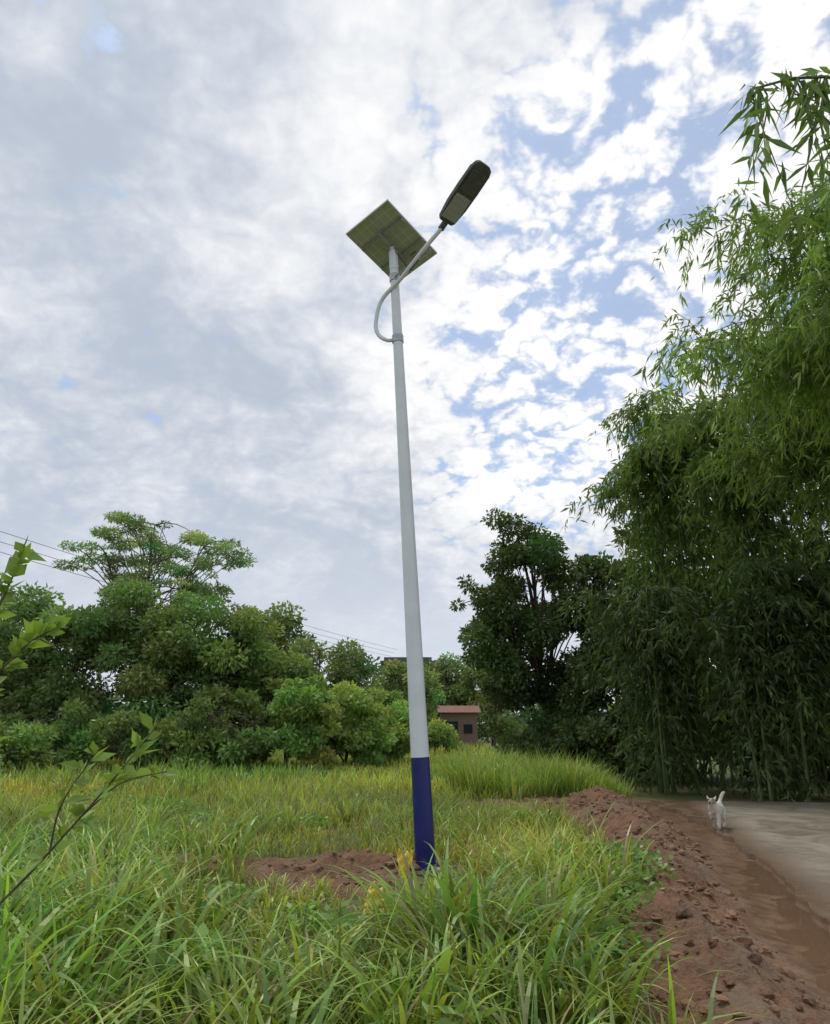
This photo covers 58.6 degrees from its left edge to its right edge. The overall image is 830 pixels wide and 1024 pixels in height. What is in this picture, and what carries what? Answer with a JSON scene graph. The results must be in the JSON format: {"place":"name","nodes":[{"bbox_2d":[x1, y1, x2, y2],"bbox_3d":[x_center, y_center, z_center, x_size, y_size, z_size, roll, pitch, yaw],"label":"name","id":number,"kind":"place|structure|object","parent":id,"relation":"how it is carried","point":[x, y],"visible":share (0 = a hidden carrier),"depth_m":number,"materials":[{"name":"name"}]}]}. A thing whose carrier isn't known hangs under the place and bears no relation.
{"place":"outdoors","nodes":[
{"label":"outdoors","id":0,"kind":"place"},
{"bbox_2d":[0,733,829,1023],"bbox_3d":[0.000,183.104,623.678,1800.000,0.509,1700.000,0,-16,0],"label":"ground","id":1,"kind":"structure","parent":0,"point":[727,860],"depth_m":6.75,"materials":[{"name":"soil"}]},
{"bbox_2d":[0,721,27,775],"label":"leafy shrub","id":2,"kind":"object","parent":1,"relation":"on","point":[4,753],"visible":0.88,"depth_m":22.12,"materials":[{"name":"green plant"}]},
{"bbox_2d":[0,711,30,730],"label":"leafy shrub","id":3,"kind":"object","parent":1,"relation":"on","point":[7,720],"visible":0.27,"depth_m":25.10,"materials":[{"name":"green plant"}]},
{"bbox_2d":[0,573,71,761],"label":"broadleaf tree","id":4,"kind":"object","parent":1,"relation":"on","point":[47,595],"visible":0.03,"depth_m":33.25,"materials":[{"name":"green plant"}]},
{"bbox_2d":[0,583,156,737],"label":"broadleaf tree","id":5,"kind":"object","parent":1,"relation":"on","point":[48,691],"visible":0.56,"depth_m":27.76,"materials":[{"name":"green plant"}]},
{"bbox_2d":[2,696,160,776],"bbox_3d":[-11.021,7.443,24.097,5.038,2.808,3.483,8,-18,-27],"label":"leafy shrub","id":6,"kind":"object","parent":1,"relation":"on","point":[63,741],"visible":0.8,"depth_m":23.58,"materials":[{"name":"green plant"}]},
{"bbox_2d":[0,537,181,904],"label":"sapling","id":7,"kind":"object","parent":1,"relation":"on","point":[34,629],"visible":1,"depth_m":3.03,"materials":[{"name":"green plant"}]},
{"bbox_2d":[100,721,177,766],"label":"leafy shrub","id":8,"kind":"object","parent":1,"relation":"on","point":[111,740],"visible":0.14,"depth_m":24.95,"materials":[{"name":"green plant"}]},
{"bbox_2d":[52,510,257,729],"bbox_3d":[-11.029,5.135,30.911,8.272,10.584,5.181,0,-16,0],"label":"acacia tree","id":9,"kind":"object","parent":1,"relation":"on","point":[170,552],"visible":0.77,"depth_m":31.46,"materials":[{"name":"green plant"}]},
{"bbox_2d":[48,576,315,764],"bbox_3d":[-8.832,6.054,28.089,10.034,7.295,6.375,0,-16,0],"label":"broadleaf tree","id":10,"kind":"object","parent":1,"relation":"on","point":[167,663],"visible":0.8,"depth_m":27.24,"materials":[{"name":"green plant"}]},
{"bbox_2d":[148,683,284,771],"bbox_3d":[-6.720,7.376,24.873,4.272,3.388,3.545,9,-18,-27],"label":"leafy shrub","id":11,"kind":"object","parent":1,"relation":"on","point":[184,737],"visible":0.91,"depth_m":24.31,"materials":[{"name":"green plant"}]},
{"bbox_2d":[198,600,317,727],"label":"broadleaf tree","id":12,"kind":"object","parent":1,"relation":"on","point":[284,640],"visible":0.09,"depth_m":45.30,"materials":[{"name":"green plant"}]},
{"bbox_2d":[216,605,323,766],"bbox_3d":[-5.959,6.937,29.375,4.829,6.436,4.214,-9,-18,28],"label":"broadleaf tree","id":13,"kind":"object","parent":1,"relation":"on","point":[264,692],"visible":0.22,"depth_m":28.68,"materials":[{"name":"green plant"}]},
{"bbox_2d":[228,674,351,771],"bbox_3d":[-4.450,7.584,26.433,4.418,3.534,3.225,0,-16,0],"label":"leafy shrub","id":14,"kind":"object","parent":1,"relation":"on","point":[298,712],"visible":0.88,"depth_m":25.77,"materials":[{"name":"green plant"}]},
{"bbox_2d":[247,633,390,702],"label":"broadleaf tree","id":15,"kind":"object","parent":1,"relation":"on","point":[345,665],"visible":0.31,"depth_m":42.33,"materials":[{"name":"green plant"}]},
{"bbox_2d":[286,680,398,768],"bbox_3d":[-2.849,8.133,28.102,4.345,3.510,3.252,-9,-18,27],"label":"leafy shrub","id":16,"kind":"object","parent":1,"relation":"on","point":[364,741],"visible":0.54,"depth_m":27.41,"materials":[{"name":"green plant"}]},
{"bbox_2d":[0,787,695,1023],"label":"broadleaf weeds","id":17,"kind":"object","parent":1,"relation":"on","point":[463,1003],"visible":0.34,"depth_m":5.56,"materials":[{"name":"green plant"}]},
{"bbox_2d":[359,881,386,913],"bbox_3d":[-0.361,3.306,6.274,0.169,0.306,0.080,34,-38,9],"label":"yellow plastic bag","id":18,"kind":"object","parent":1,"relation":"on","point":[374,890],"visible":0.39,"depth_m":6.29,"materials":[{"name":"yellow plastic"}]},
{"bbox_2d":[348,684,408,716],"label":"leafy shrub","id":19,"kind":"object","parent":1,"relation":"on","point":[397,701],"visible":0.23,"depth_m":40.02,"materials":[{"name":"green plant"}]},
{"bbox_2d":[0,740,764,1023],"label":"grass","id":20,"kind":"structure","parent":1,"relation":"on","point":[82,901],"depth_m":4.69,"materials":[{"name":"green plant"}]},
{"bbox_2d":[343,703,428,764],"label":"leafy shrub","id":21,"kind":"object","parent":1,"relation":"on","point":[398,720],"visible":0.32,"depth_m":29.24,"materials":[{"name":"green plant"}]},
{"bbox_2d":[97,685,687,741],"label":"distant trees","id":22,"kind":"object","parent":1,"relation":"on","point":[510,715],"visible":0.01,"depth_m":77.28,"materials":[{"name":"green plant"}]},
{"bbox_2d":[397,850,412,877],"bbox_3d":[-0.115,3.717,7.773,0.169,0.326,0.080,8,-41,2],"label":"yellow plastic bag","id":23,"kind":"object","parent":1,"relation":"on","point":[400,858],"visible":0.59,"depth_m":7.79,"materials":[{"name":"yellow plastic"}]},
{"bbox_2d":[370,658,446,725],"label":"broadleaf tree","id":24,"kind":"object","parent":1,"relation":"on","point":[397,670],"visible":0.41,"depth_m":48.16,"materials":[{"name":"green plant"}]},
{"bbox_2d":[346,160,490,874],"bbox_3d":[0.167,-0.145,8.709,2.043,8.361,0.998,-12,-20,36],"label":"solar street lamp","id":25,"kind":"object","parent":1,"relation":"on","point":[386,237],"visible":0.99,"depth_m":9.23,"materials":[{"name":"white metal"}]},
{"bbox_2d":[427,718,465,752],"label":"leafy shrub","id":26,"kind":"object","parent":1,"relation":"on","point":[440,733],"visible":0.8,"depth_m":43.52,"materials":[{"name":"green plant"}]},
{"bbox_2d":[423,651,473,724],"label":"broadleaf tree","id":27,"kind":"object","parent":1,"relation":"on","point":[445,668],"visible":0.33,"depth_m":59.77,"materials":[{"name":"green plant"}]},
{"bbox_2d":[437,706,480,748],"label":"brick shed","id":28,"kind":"structure","parent":1,"relation":"on","point":[462,720],"depth_m":51.69,"materials":[{"name":"ceramic"}]},
{"bbox_2d":[446,721,472,748],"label":"door and window","id":29,"kind":"structure","parent":28,"relation":"in","point":[467,727],"depth_m":51.53,"materials":[{"name":"black glass"}]},
{"bbox_2d":[446,646,538,748],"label":"broadleaf tree","id":30,"kind":"object","parent":1,"relation":"on","point":[465,687],"visible":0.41,"depth_m":57.40,"materials":[{"name":"green plant"}]},
{"bbox_2d":[176,788,829,1023],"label":"soil clods","id":31,"kind":"object","parent":1,"relation":"on","point":[683,911],"visible":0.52,"depth_m":5.47,"materials":[{"name":"brown soil"}]},
{"bbox_2d":[449,508,627,761],"bbox_3d":[4.527,4.487,26.663,6.804,9.581,4.902,0,-16,0],"label":"broadleaf tree","id":32,"kind":"object","parent":1,"relation":"on","point":[517,681],"visible":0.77,"depth_m":25.94,"materials":[{"name":"green plant"}]},
{"bbox_2d":[495,704,631,777],"bbox_3d":[5.246,7.472,23.812,4.513,2.487,3.956,-14,-21,40],"label":"leafy shrub","id":33,"kind":"object","parent":1,"relation":"on","point":[573,731],"visible":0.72,"depth_m":23.05,"materials":[{"name":"green plant"}]},
{"bbox_2d":[544,514,722,776],"bbox_3d":[7.843,4.353,25.971,6.553,9.588,4.975,0,-16,0],"label":"broadleaf tree","id":34,"kind":"object","parent":1,"relation":"on","point":[584,648],"visible":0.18,"depth_m":25.54,"materials":[{"name":"green plant"}]},
{"bbox_2d":[556,576,736,795],"bbox_3d":[5.941,4.621,18.883,4.078,5.827,4.181,-10,-19,31],"label":"bamboo clump","id":35,"kind":"object","parent":1,"relation":"on","point":[631,619],"visible":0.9,"depth_m":18.53,"materials":[{"name":"green plant"}]},
{"bbox_2d":[561,387,752,789],"bbox_3d":[7.069,1.831,20.802,5.637,11.222,4.650,0,-16,0],"label":"bamboo clump","id":36,"kind":"object","parent":1,"relation":"on","point":[636,482],"visible":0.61,"depth_m":20.97,"materials":[{"name":"green plant"}]},
{"bbox_2d":[596,667,777,781],"bbox_3d":[8.587,6.438,22.448,6.441,4.113,3.839,0,-16,0],"label":"leafy shrub","id":37,"kind":"object","parent":1,"relation":"on","point":[616,741],"visible":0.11,"depth_m":22.14,"materials":[{"name":"green plant"}]},
{"bbox_2d":[618,385,829,797],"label":"bamboo clump","id":38,"kind":"object","parent":1,"relation":"on","point":[762,529],"visible":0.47,"depth_m":18.58,"materials":[{"name":"green plant"}]},
{"bbox_2d":[631,159,829,488],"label":"bamboo clump","id":39,"kind":"object","parent":1,"relation":"on","point":[810,388],"visible":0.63,"depth_m":12.31,"materials":[{"name":"green plant"}]},
{"bbox_2d":[636,582,829,802],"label":"bamboo clump","id":40,"kind":"object","parent":1,"relation":"on","point":[756,635],"visible":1,"depth_m":16.76,"materials":[{"name":"green plant"}]},
{"bbox_2d":[650,330,829,568],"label":"bamboo clump","id":41,"kind":"object","parent":1,"relation":"on","point":[806,468],"visible":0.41,"depth_m":15.25,"materials":[{"name":"green plant"}]},
{"bbox_2d":[679,504,829,772],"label":"broadleaf tree","id":42,"kind":"object","parent":1,"relation":"on","point":[722,567],"visible":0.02,"depth_m":26.12,"materials":[{"name":"green plant"}]},
{"bbox_2d":[699,176,829,414],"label":"bamboo clump","id":43,"kind":"object","parent":1,"relation":"on","point":[820,320],"visible":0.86,"depth_m":10.72,"materials":[{"name":"green plant"}]},
{"bbox_2d":[718,66,829,245],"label":"bamboo clump","id":44,"kind":"object","parent":1,"relation":"on","point":[814,116],"visible":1,"depth_m":5.00,"materials":[{"name":"green plant"}]},
{"bbox_2d":[724,549,829,720],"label":"bamboo clump","id":45,"kind":"object","parent":1,"relation":"on","point":[819,575],"visible":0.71,"depth_m":17.24,"materials":[{"name":"green plant"}]},
{"bbox_2d":[728,400,829,777],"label":"bamboo clump","id":46,"kind":"object","parent":1,"relation":"on","point":[819,541],"visible":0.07,"depth_m":18.80,"materials":[{"name":"green plant"}]},
{"bbox_2d":[777,667,829,781],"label":"leafy shrub","id":47,"kind":"object","parent":1,"relation":"on","point":[826,763],"visible":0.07,"depth_m":20.50,"materials":[{"name":"green plant"}]},
{"bbox_3d":[-19.000,0.572,12.332,1.600,9.000,0.312,0,-16,0],"label":"utility pole","id":48,"kind":"object","parent":1,"relation":"on","visible":0},
{"bbox_2d":[0,531,396,655],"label":"power lines","id":49,"kind":"object","parent":48,"relation":"attached to","point":[149,594],"visible":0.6,"depth_m":29.96,"materials":[{"name":"metal"}]},
{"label":"walls","id":50,"kind":"object","parent":1,"relation":"on","visible":0},
{"bbox_2d":[380,657,434,666],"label":"roof","id":51,"kind":"structure","parent":50,"relation":"on","point":[404,659],"depth_m":61.82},
{"bbox_2d":[0,0,829,725],"label":"sky","id":52,"kind":"structure","parent":0,"point":[189,340],"materials":[{"name":"white"}]},
{"bbox_2d":[650,801,829,934],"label":"road","id":53,"kind":"structure","parent":0,"point":[788,843],"depth_m":10.56,"materials":[{"name":"concrete"}]},
{"bbox_2d":[706,791,725,829],"bbox_3d":[4.653,4.613,11.421,0.200,0.523,0.753,-10,-19,32],"label":"dog","id":54,"kind":"object","parent":53,"relation":"on","point":[717,811],"visible":1,"depth_m":11.30},
{"bbox_2d":[738,861,829,991],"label":"puddle water","id":55,"kind":"structure","parent":53,"relation":"on","point":[811,933],"depth_m":6.18,"materials":[{"name":"brown liquid"}]}
]}

